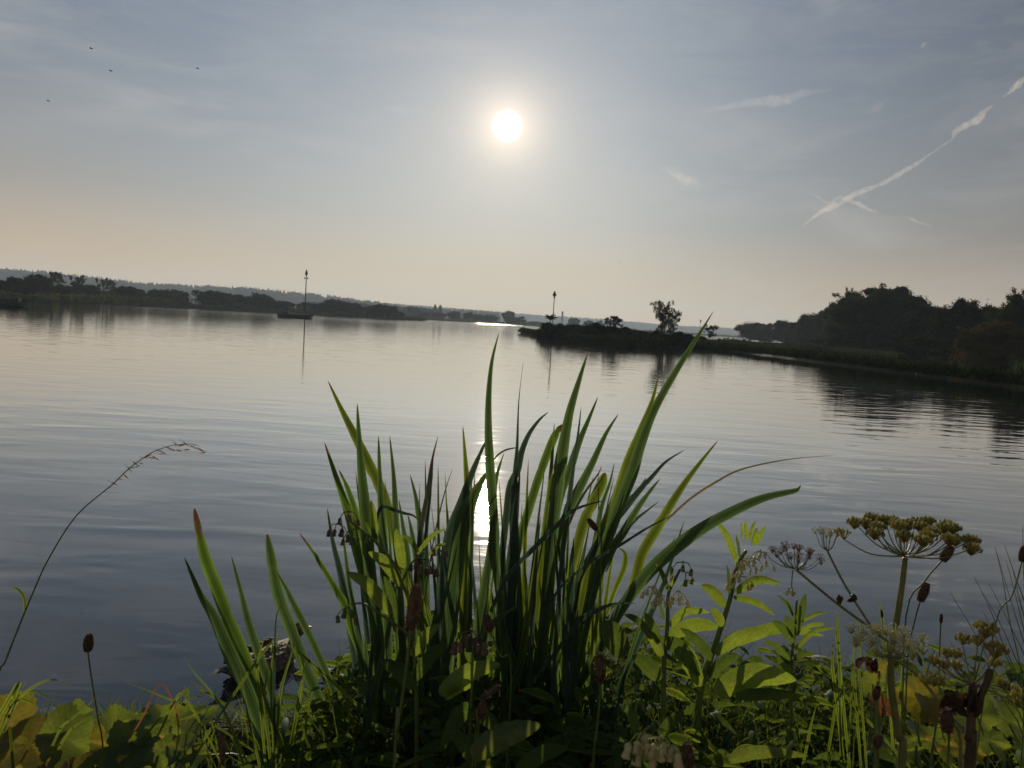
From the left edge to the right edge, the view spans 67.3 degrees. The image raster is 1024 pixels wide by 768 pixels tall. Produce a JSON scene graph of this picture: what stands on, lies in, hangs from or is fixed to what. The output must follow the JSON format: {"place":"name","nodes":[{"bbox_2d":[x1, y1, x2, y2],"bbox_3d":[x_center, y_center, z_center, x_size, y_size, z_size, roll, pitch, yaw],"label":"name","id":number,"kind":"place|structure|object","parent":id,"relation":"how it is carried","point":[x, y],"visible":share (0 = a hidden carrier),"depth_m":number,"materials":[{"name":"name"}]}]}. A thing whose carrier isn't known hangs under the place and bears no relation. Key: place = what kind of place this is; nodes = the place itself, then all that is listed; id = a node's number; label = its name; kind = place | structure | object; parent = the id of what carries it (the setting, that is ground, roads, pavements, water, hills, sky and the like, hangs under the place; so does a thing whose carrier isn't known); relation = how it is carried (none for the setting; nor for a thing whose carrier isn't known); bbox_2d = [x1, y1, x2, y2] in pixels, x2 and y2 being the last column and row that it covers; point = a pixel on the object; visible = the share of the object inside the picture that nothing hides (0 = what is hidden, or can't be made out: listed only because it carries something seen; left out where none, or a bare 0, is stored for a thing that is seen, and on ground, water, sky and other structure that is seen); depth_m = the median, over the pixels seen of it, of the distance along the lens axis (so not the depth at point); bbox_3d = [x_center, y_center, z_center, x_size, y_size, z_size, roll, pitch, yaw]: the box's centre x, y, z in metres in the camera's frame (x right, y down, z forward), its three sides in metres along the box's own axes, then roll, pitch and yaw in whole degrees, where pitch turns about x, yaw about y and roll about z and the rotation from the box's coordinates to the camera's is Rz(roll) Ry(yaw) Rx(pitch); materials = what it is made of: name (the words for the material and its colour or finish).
{"place":"outdoors","nodes":[
{"label":"outdoors","id":0,"kind":"place"},
{"bbox_2d":[28,300,422,320],"bbox_3d":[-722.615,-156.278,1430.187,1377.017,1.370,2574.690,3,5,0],"label":"bank","id":1,"kind":"structure","parent":0,"point":[291,312],"depth_m":303.87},
{"bbox_2d":[6,276,30,294],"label":"shore tree","id":2,"kind":"object","parent":1,"relation":"on","point":[16,285],"visible":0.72,"depth_m":190.86,"materials":[{"name":"green plant"}]},
{"bbox_2d":[22,273,57,294],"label":"shore tree","id":3,"kind":"object","parent":1,"relation":"on","point":[45,284],"visible":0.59,"depth_m":200.91,"materials":[{"name":"green plant"}]},
{"bbox_2d":[49,271,66,285],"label":"shore tree","id":4,"kind":"object","parent":1,"relation":"on","point":[55,276],"visible":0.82,"depth_m":212.64,"materials":[{"name":"green plant"}]},
{"bbox_2d":[54,283,73,294],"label":"shore tree","id":5,"kind":"object","parent":1,"relation":"on","point":[61,289],"visible":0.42,"depth_m":210.53,"materials":[{"name":"green plant"}]},
{"bbox_2d":[69,275,85,295],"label":"shore tree","id":6,"kind":"object","parent":1,"relation":"on","point":[81,280],"visible":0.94,"depth_m":222.69,"materials":[{"name":"green plant"}]},
{"bbox_2d":[69,282,91,296],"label":"shore tree","id":7,"kind":"object","parent":1,"relation":"on","point":[86,290],"visible":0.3,"depth_m":226.39,"materials":[{"name":"green plant"}]},
{"bbox_2d":[84,284,102,295],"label":"shore tree","id":8,"kind":"object","parent":1,"relation":"on","point":[93,289],"visible":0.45,"depth_m":234.87,"materials":[{"name":"green plant"}]},
{"bbox_2d":[95,278,109,294],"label":"shore tree","id":9,"kind":"object","parent":1,"relation":"on","point":[103,282],"visible":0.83,"depth_m":239.12,"materials":[{"name":"green plant"}]},
{"bbox_2d":[109,285,147,300],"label":"shore tree","id":10,"kind":"object","parent":1,"relation":"on","point":[127,290],"visible":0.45,"depth_m":256.95,"materials":[{"name":"green plant"}]},
{"bbox_2d":[147,289,172,301],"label":"shore tree","id":11,"kind":"object","parent":1,"relation":"on","point":[162,294],"visible":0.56,"depth_m":275.37,"materials":[{"name":"green plant"}]},
{"bbox_2d":[163,288,191,303],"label":"shore tree","id":12,"kind":"object","parent":1,"relation":"on","point":[177,295],"visible":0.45,"depth_m":283.48,"materials":[{"name":"green plant"}]},
{"bbox_2d":[190,290,206,303],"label":"shore tree","id":13,"kind":"object","parent":1,"relation":"on","point":[196,292],"visible":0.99,"depth_m":289.00,"materials":[{"name":"green plant"}]},
{"bbox_2d":[0,290,426,320],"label":"shore scrub","id":14,"kind":"object","parent":1,"relation":"on","point":[93,298],"visible":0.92,"depth_m":256.62,"materials":[{"name":"plant"}]},
{"bbox_2d":[195,290,235,305],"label":"shore tree","id":15,"kind":"object","parent":1,"relation":"on","point":[216,297],"visible":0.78,"depth_m":294.39,"materials":[{"name":"green plant"}]},
{"bbox_2d":[231,294,246,306],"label":"shore tree","id":16,"kind":"object","parent":1,"relation":"on","point":[238,298],"visible":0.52,"depth_m":302.59,"materials":[{"name":"green plant"}]},
{"bbox_2d":[245,292,276,308],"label":"shore tree","id":17,"kind":"object","parent":1,"relation":"on","point":[261,300],"visible":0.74,"depth_m":311.65,"materials":[{"name":"green plant"}]},
{"bbox_2d":[270,300,296,310],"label":"shore tree","id":18,"kind":"object","parent":1,"relation":"on","point":[283,304],"visible":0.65,"depth_m":313.80,"materials":[{"name":"green plant"}]},
{"bbox_2d":[321,299,350,313],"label":"shore tree","id":19,"kind":"object","parent":1,"relation":"on","point":[333,305],"visible":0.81,"depth_m":327.02,"materials":[{"name":"green plant"}]},
{"bbox_2d":[368,304,398,316],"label":"shore tree","id":20,"kind":"object","parent":1,"relation":"on","point":[379,309],"visible":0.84,"depth_m":332.47,"materials":[{"name":"green plant"}]},
{"bbox_2d":[188,297,295,307],"bbox_3d":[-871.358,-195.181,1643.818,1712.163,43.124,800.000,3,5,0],"label":"hill","id":21,"kind":"structure","parent":0,"point":[193,301],"depth_m":1386.11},
{"bbox_2d":[0,268,501,321],"bbox_3d":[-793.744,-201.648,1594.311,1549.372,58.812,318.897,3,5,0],"label":"forest","id":22,"kind":"object","parent":21,"relation":"on","point":[294,297],"visible":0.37,"depth_m":1483.35,"materials":[{"name":"green plant"}]},
{"bbox_2d":[0,301,1023,725],"bbox_3d":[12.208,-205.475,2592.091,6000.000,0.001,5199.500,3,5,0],"label":"water","id":23,"kind":"structure","parent":0,"point":[96,401],"depth_m":9.58,"materials":[{"name":"liquid"}]},
{"bbox_2d":[0,297,27,306],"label":"barge","id":24,"kind":"object","parent":23,"relation":"on","point":[14,302],"visible":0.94,"depth_m":100.43},
{"bbox_2d":[209,623,311,677],"bbox_3d":[-1.248,1.378,3.859,0.217,0.235,0.621,6,5,33],"label":"duck","id":25,"kind":"object","parent":23,"relation":"on","point":[283,656],"visible":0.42,"depth_m":3.85},
{"bbox_2d":[277,312,312,318],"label":"barge","id":26,"kind":"object","parent":23,"relation":"on","point":[288,314],"visible":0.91,"depth_m":167.60},
{"bbox_2d":[754,323,773,341],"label":"tree","id":27,"kind":"object","parent":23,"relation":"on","point":[763,333],"visible":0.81,"depth_m":286.86,"materials":[{"name":"green plant"}]},
{"bbox_2d":[770,320,791,342],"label":"tree","id":28,"kind":"object","parent":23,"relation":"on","point":[779,329],"visible":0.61,"depth_m":252.91,"materials":[{"name":"green plant"}]},
{"bbox_2d":[783,322,798,343],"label":"tree","id":29,"kind":"object","parent":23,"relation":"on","point":[791,327],"visible":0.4,"depth_m":233.12,"materials":[{"name":"green plant"}]},
{"bbox_2d":[0,0,1023,328],"label":"sky","id":30,"kind":"structure","parent":0,"point":[738,161],"materials":[{"name":"blue"}]},
{"bbox_2d":[37,586,1023,767],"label":"ground","id":31,"kind":"structure","parent":0,"point":[217,765],"depth_m":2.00,"materials":[{"name":"green plant"}]},
{"bbox_2d":[0,678,96,767],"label":"grass tuft","id":32,"kind":"object","parent":31,"relation":"on","point":[16,699],"visible":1,"depth_m":1.35,"materials":[{"name":"plant"}]},
{"bbox_2d":[0,690,107,767],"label":"broad leaved plant","id":33,"kind":"object","parent":31,"relation":"on","point":[33,735],"visible":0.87,"depth_m":1.41,"materials":[{"name":"green plant"}]},
{"bbox_2d":[82,633,103,767],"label":"ribwort plantain","id":34,"kind":"object","parent":31,"relation":"on","point":[88,643],"visible":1,"depth_m":1.40,"materials":[{"name":"plant"}]},
{"bbox_2d":[0,439,207,670],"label":"arching grass","id":35,"kind":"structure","parent":31,"relation":"on","point":[25,603],"depth_m":1.48,"materials":[{"name":"plant"}]},
{"bbox_2d":[77,703,219,767],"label":"broad leaved plant","id":36,"kind":"object","parent":31,"relation":"on","point":[159,746],"visible":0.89,"depth_m":1.68,"materials":[{"name":"green plant"}]},
{"bbox_2d":[125,683,222,767],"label":"grass tuft","id":37,"kind":"object","parent":31,"relation":"on","point":[189,704],"visible":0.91,"depth_m":1.67,"materials":[{"name":"plant"}]},
{"bbox_2d":[126,662,254,767],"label":"grass tuft","id":38,"kind":"object","parent":31,"relation":"on","point":[237,742],"visible":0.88,"depth_m":1.69,"materials":[{"name":"green plant"}]},
{"bbox_2d":[218,731,225,767],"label":"ribwort plantain","id":39,"kind":"object","parent":31,"relation":"on","point":[222,751],"visible":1,"depth_m":1.04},
{"bbox_2d":[176,710,362,760],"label":"reed litter","id":40,"kind":"object","parent":31,"relation":"on","point":[225,726],"visible":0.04,"depth_m":2.05,"materials":[{"name":"plant"}]},
{"bbox_2d":[184,509,375,767],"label":"iris plant","id":41,"kind":"object","parent":31,"relation":"on","point":[232,645],"visible":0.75,"depth_m":1.83,"materials":[{"name":"green plant"}]},
{"bbox_2d":[186,601,413,767],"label":"grass tuft","id":42,"kind":"object","parent":31,"relation":"on","point":[270,710],"visible":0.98,"depth_m":1.68,"materials":[{"name":"green plant"}]},
{"bbox_2d":[326,500,447,767],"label":"comfrey plant","id":43,"kind":"object","parent":31,"relation":"on","point":[372,589],"visible":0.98,"depth_m":1.59,"materials":[{"name":"green plant"}]},
{"bbox_2d":[393,583,421,767],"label":"ribwort plantain","id":44,"kind":"object","parent":31,"relation":"on","point":[413,608],"visible":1,"depth_m":0.68,"materials":[{"name":"plant"}]},
{"bbox_2d":[324,381,498,767],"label":"iris plant","id":45,"kind":"object","parent":31,"relation":"on","point":[379,637],"visible":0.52,"depth_m":1.85,"materials":[{"name":"green plant"}]},
{"bbox_2d":[438,628,499,751],"bbox_3d":[-0.085,0.740,1.483,0.125,0.550,0.047,5,5,19],"label":"comfrey plant","id":46,"kind":"object","parent":31,"relation":"on","point":[461,679],"visible":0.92,"depth_m":1.47,"materials":[{"name":"green plant"}]},
{"bbox_2d":[404,334,556,767],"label":"iris plant","id":47,"kind":"object","parent":31,"relation":"on","point":[454,585],"visible":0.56,"depth_m":1.80,"materials":[{"name":"green plant"}]},
{"bbox_2d":[474,701,487,767],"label":"ribwort plantain","id":48,"kind":"object","parent":31,"relation":"on","point":[481,711],"visible":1,"depth_m":1.19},
{"bbox_2d":[471,684,499,767],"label":"ribwort plantain","id":49,"kind":"object","parent":31,"relation":"on","point":[489,692],"visible":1,"depth_m":1.19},
{"bbox_2d":[482,613,511,767],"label":"ribwort plantain","id":50,"kind":"object","parent":31,"relation":"on","point":[488,623],"visible":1,"depth_m":1.40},
{"bbox_2d":[448,720,567,767],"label":"broad leaved plant","id":51,"kind":"object","parent":31,"relation":"on","point":[495,740],"visible":0.96,"depth_m":1.36,"materials":[{"name":"green plant"}]},
{"bbox_2d":[419,354,672,767],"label":"iris plant","id":52,"kind":"object","parent":31,"relation":"on","point":[537,603],"visible":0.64,"depth_m":1.77,"materials":[{"name":"green plant"}]},
{"bbox_2d":[587,517,601,721],"bbox_3d":[0.181,0.664,1.771,0.075,0.730,0.023,0,6,-34],"label":"ribwort plantain","id":53,"kind":"object","parent":31,"relation":"on","point":[592,524],"visible":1,"depth_m":1.75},
{"bbox_2d":[592,651,606,767],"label":"ribwort plantain","id":54,"kind":"object","parent":31,"relation":"on","point":[599,667],"visible":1,"depth_m":0.98,"materials":[{"name":"plant"}]},
{"bbox_2d":[621,704,695,767],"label":"comfrey plant","id":55,"kind":"object","parent":31,"relation":"on","point":[664,752],"visible":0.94,"depth_m":1.27,"materials":[{"name":"green plant"}]},
{"bbox_2d":[623,561,709,766],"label":"comfrey plant","id":56,"kind":"object","parent":31,"relation":"on","point":[679,648],"visible":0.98,"depth_m":1.65,"materials":[{"name":"green plant"}]},
{"bbox_2d":[516,312,832,767],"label":"iris plant","id":57,"kind":"object","parent":31,"relation":"on","point":[587,580],"visible":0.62,"depth_m":1.76,"materials":[{"name":"green plant"}]},
{"bbox_2d":[679,741,695,767],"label":"ribwort plantain","id":58,"kind":"object","parent":31,"relation":"on","point":[687,755],"visible":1,"depth_m":0.98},
{"bbox_2d":[600,617,823,763],"bbox_3d":[0.456,0.589,1.710,0.420,0.180,0.716,5,5,24],"label":"broad leaved plant","id":59,"kind":"object","parent":31,"relation":"on","point":[744,682],"visible":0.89,"depth_m":1.60,"materials":[{"name":"green plant"}]},
{"bbox_2d":[680,521,780,750],"bbox_3d":[0.475,0.675,1.732,0.210,0.750,0.071,3,5,0],"label":"comfrey plant","id":60,"kind":"object","parent":31,"relation":"on","point":[729,643],"visible":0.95,"depth_m":1.72,"materials":[{"name":"green plant"}]},
{"bbox_2d":[764,593,833,767],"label":"plant","id":61,"kind":"object","parent":31,"relation":"on","point":[790,630],"visible":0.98,"depth_m":1.81,"materials":[{"name":"green plant"}]},
{"bbox_2d":[760,512,982,767],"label":"hogweed","id":62,"kind":"object","parent":31,"relation":"on","point":[926,529],"visible":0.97,"depth_m":1.28,"materials":[{"name":"green plant"}]},
{"bbox_2d":[871,684,880,767],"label":"ribwort plantain","id":63,"kind":"object","parent":31,"relation":"on","point":[876,690],"visible":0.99,"depth_m":1.24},
{"bbox_2d":[800,594,951,767],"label":"grass tuft","id":64,"kind":"object","parent":31,"relation":"on","point":[838,709],"visible":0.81,"depth_m":1.76,"materials":[{"name":"plant"}]},
{"bbox_2d":[873,734,884,767],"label":"ribwort plantain","id":65,"kind":"object","parent":31,"relation":"on","point":[878,741],"visible":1,"depth_m":1.14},
{"bbox_2d":[844,623,961,767],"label":"hogweed","id":66,"kind":"object","parent":31,"relation":"on","point":[876,630],"visible":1,"depth_m":1.18,"materials":[{"name":"plant"}]},
{"bbox_2d":[903,582,929,736],"bbox_3d":[0.719,0.736,1.427,0.026,0.769,0.056,4,5,8],"label":"ribwort plantain","id":67,"kind":"object","parent":31,"relation":"on","point":[923,593],"visible":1,"depth_m":1.38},
{"bbox_2d":[901,546,955,728],"bbox_3d":[0.761,0.706,1.462,0.051,0.826,0.062,-1,6,-42],"label":"ribwort plantain","id":68,"kind":"object","parent":31,"relation":"on","point":[949,553],"visible":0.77,"depth_m":1.44,"materials":[{"name":"plant"}]},
{"bbox_2d":[938,614,942,767],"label":"ribwort plantain","id":69,"kind":"object","parent":31,"relation":"on","point":[941,619],"visible":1,"depth_m":1.75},
{"bbox_2d":[862,670,1023,767],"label":"broad leaved plant","id":70,"kind":"object","parent":31,"relation":"on","point":[922,704],"visible":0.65,"depth_m":1.74,"materials":[{"name":"green plant"}]},
{"bbox_2d":[939,707,954,767],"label":"ribwort plantain","id":71,"kind":"object","parent":31,"relation":"on","point":[947,722],"visible":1,"depth_m":0.93,"materials":[{"name":"plant"}]},
{"bbox_2d":[918,619,1023,767],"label":"hogweed","id":72,"kind":"object","parent":31,"relation":"on","point":[970,701],"visible":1,"depth_m":1.04,"materials":[{"name":"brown plant"}]},
{"bbox_2d":[949,547,1023,767],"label":"rush clump","id":73,"kind":"object","parent":31,"relation":"on","point":[1021,686],"visible":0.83,"depth_m":1.59,"materials":[{"name":"plant"}]},
{"bbox_2d":[975,545,1023,767],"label":"ribwort plantain","id":74,"kind":"object","parent":31,"relation":"on","point":[1021,555],"visible":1,"depth_m":1.29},
{"bbox_2d":[427,319,744,337],"bbox_3d":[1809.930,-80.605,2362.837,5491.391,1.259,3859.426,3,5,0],"label":"meadow","id":75,"kind":"structure","parent":0,"point":[535,325],"depth_m":523.22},
{"bbox_2d":[405,306,421,315],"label":"distant tree","id":76,"kind":"object","parent":75,"relation":"on","point":[413,311],"visible":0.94,"depth_m":634.06,"materials":[{"name":"green plant"}]},
{"bbox_2d":[501,310,515,322],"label":"distant tree","id":77,"kind":"object","parent":75,"relation":"on","point":[508,316],"visible":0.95,"depth_m":564.73,"materials":[{"name":"green plant"}]},
{"bbox_2d":[420,317,740,336],"bbox_3d":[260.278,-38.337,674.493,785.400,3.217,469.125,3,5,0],"label":"shore reeds","id":78,"kind":"object","parent":75,"relation":"on","point":[509,322],"visible":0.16,"depth_m":528.76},
{"bbox_2d":[500,317,739,335],"bbox_3d":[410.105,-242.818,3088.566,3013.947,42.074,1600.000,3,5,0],"label":"hill","id":79,"kind":"structure","parent":0,"point":[734,333],"depth_m":2667.48,"materials":[{"name":"plant"}]},
{"bbox_2d":[357,300,738,331],"bbox_3d":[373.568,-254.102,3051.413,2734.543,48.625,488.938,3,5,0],"label":"forest","id":80,"kind":"object","parent":79,"relation":"on","point":[639,324],"visible":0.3,"depth_m":2900.09,"materials":[{"name":"green plant"}]},
{"bbox_2d":[521,329,1020,372],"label":"island ground","id":81,"kind":"structure","parent":0,"point":[617,342],"depth_m":85.41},
{"bbox_2d":[535,322,555,337],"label":"island bush","id":82,"kind":"object","parent":81,"relation":"on","point":[543,331],"visible":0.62,"depth_m":101.97,"materials":[{"name":"green plant"}]},
{"bbox_2d":[555,323,581,333],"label":"island bush","id":83,"kind":"object","parent":81,"relation":"on","point":[564,328],"visible":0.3,"depth_m":98.78,"materials":[{"name":"green plant"}]},
{"bbox_2d":[568,322,599,334],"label":"island bush","id":84,"kind":"object","parent":81,"relation":"on","point":[586,329],"visible":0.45,"depth_m":96.03,"materials":[{"name":"green plant"}]},
{"bbox_2d":[590,324,619,336],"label":"island bush","id":85,"kind":"object","parent":81,"relation":"on","point":[601,330],"visible":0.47,"depth_m":94.65,"materials":[{"name":"green plant"}]},
{"bbox_2d":[604,316,623,327],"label":"island bush","id":86,"kind":"object","parent":81,"relation":"on","point":[617,319],"visible":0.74,"depth_m":96.29,"materials":[{"name":"green plant"}]},
{"bbox_2d":[650,300,674,333],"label":"willow","id":87,"kind":"object","parent":81,"relation":"on","point":[662,313],"visible":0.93,"depth_m":99.03,"materials":[{"name":"green plant"}]},
{"bbox_2d":[659,333,680,346],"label":"island bush","id":88,"kind":"object","parent":81,"relation":"on","point":[674,339],"visible":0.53,"depth_m":89.85,"materials":[{"name":"green plant"}]},
{"bbox_2d":[667,309,681,334],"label":"willow","id":89,"kind":"object","parent":81,"relation":"on","point":[675,320],"visible":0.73,"depth_m":102.43,"materials":[{"name":"green plant"}]},
{"bbox_2d":[672,331,693,341],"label":"island bush","id":90,"kind":"object","parent":81,"relation":"on","point":[687,337],"visible":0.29,"depth_m":94.97,"materials":[{"name":"green plant"}]},
{"bbox_2d":[704,324,718,339],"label":"island bush","id":91,"kind":"object","parent":81,"relation":"on","point":[711,334],"visible":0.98,"depth_m":119.14,"materials":[{"name":"green plant"}]},
{"bbox_2d":[733,321,765,340],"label":"tree","id":92,"kind":"object","parent":81,"relation":"on","point":[747,331],"visible":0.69,"depth_m":296.26,"materials":[{"name":"green plant"}]},
{"bbox_2d":[518,327,1023,385],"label":"island scrub","id":93,"kind":"object","parent":81,"relation":"on","point":[937,368],"visible":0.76,"depth_m":55.12,"materials":[{"name":"green plant"}]},
{"bbox_2d":[792,312,816,342],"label":"tree","id":94,"kind":"object","parent":81,"relation":"on","point":[805,326],"visible":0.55,"depth_m":222.08,"materials":[{"name":"green plant"}]},
{"bbox_2d":[813,307,828,339],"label":"tree","id":95,"kind":"object","parent":81,"relation":"on","point":[819,324],"visible":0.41,"depth_m":203.26,"materials":[{"name":"green plant"}]},
{"bbox_2d":[820,301,835,338],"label":"tree","id":96,"kind":"object","parent":81,"relation":"on","point":[826,318],"visible":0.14,"depth_m":183.76,"materials":[{"name":"green plant"}]},
{"bbox_2d":[688,337,1023,372],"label":"bank reeds","id":97,"kind":"object","parent":81,"relation":"on","point":[806,345],"visible":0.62,"depth_m":107.70,"materials":[{"name":"green plant"}]},
{"bbox_2d":[821,283,929,345],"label":"tree","id":98,"kind":"object","parent":81,"relation":"on","point":[878,309],"visible":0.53,"depth_m":135.17,"materials":[{"name":"green plant"}]},
{"bbox_2d":[888,302,941,347],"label":"tree","id":99,"kind":"object","parent":81,"relation":"on","point":[916,324],"visible":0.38,"depth_m":120.26,"materials":[{"name":"green plant"}]},
{"bbox_2d":[926,297,1001,338],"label":"tree","id":100,"kind":"object","parent":81,"relation":"on","point":[962,312],"visible":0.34,"depth_m":104.23,"materials":[{"name":"green plant"}]},
{"bbox_2d":[947,319,1023,368],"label":"tree","id":101,"kind":"object","parent":81,"relation":"on","point":[992,344],"visible":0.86,"depth_m":74.24,"materials":[{"name":"green plant"}]},
{"bbox_2d":[983,287,1023,329],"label":"tree","id":102,"kind":"object","parent":81,"relation":"on","point":[1012,310],"visible":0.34,"depth_m":86.52,"materials":[{"name":"green plant"}]},
{"bbox_2d":[793,655,837,671],"bbox_3d":[1.693,1.556,4.280,0.258,0.084,0.178,3,5,0],"label":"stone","id":103,"kind":"object","parent":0,"point":[817,658],"visible":0.24,"depth_m":4.24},
{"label":"hill","id":104,"kind":"structure","parent":0,"visible":0},
{"bbox_2d":[308,302,437,316],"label":"forest","id":105,"kind":"object","parent":104,"relation":"on","point":[401,309],"visible":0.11,"depth_m":752.94,"materials":[{"name":"green plant"}]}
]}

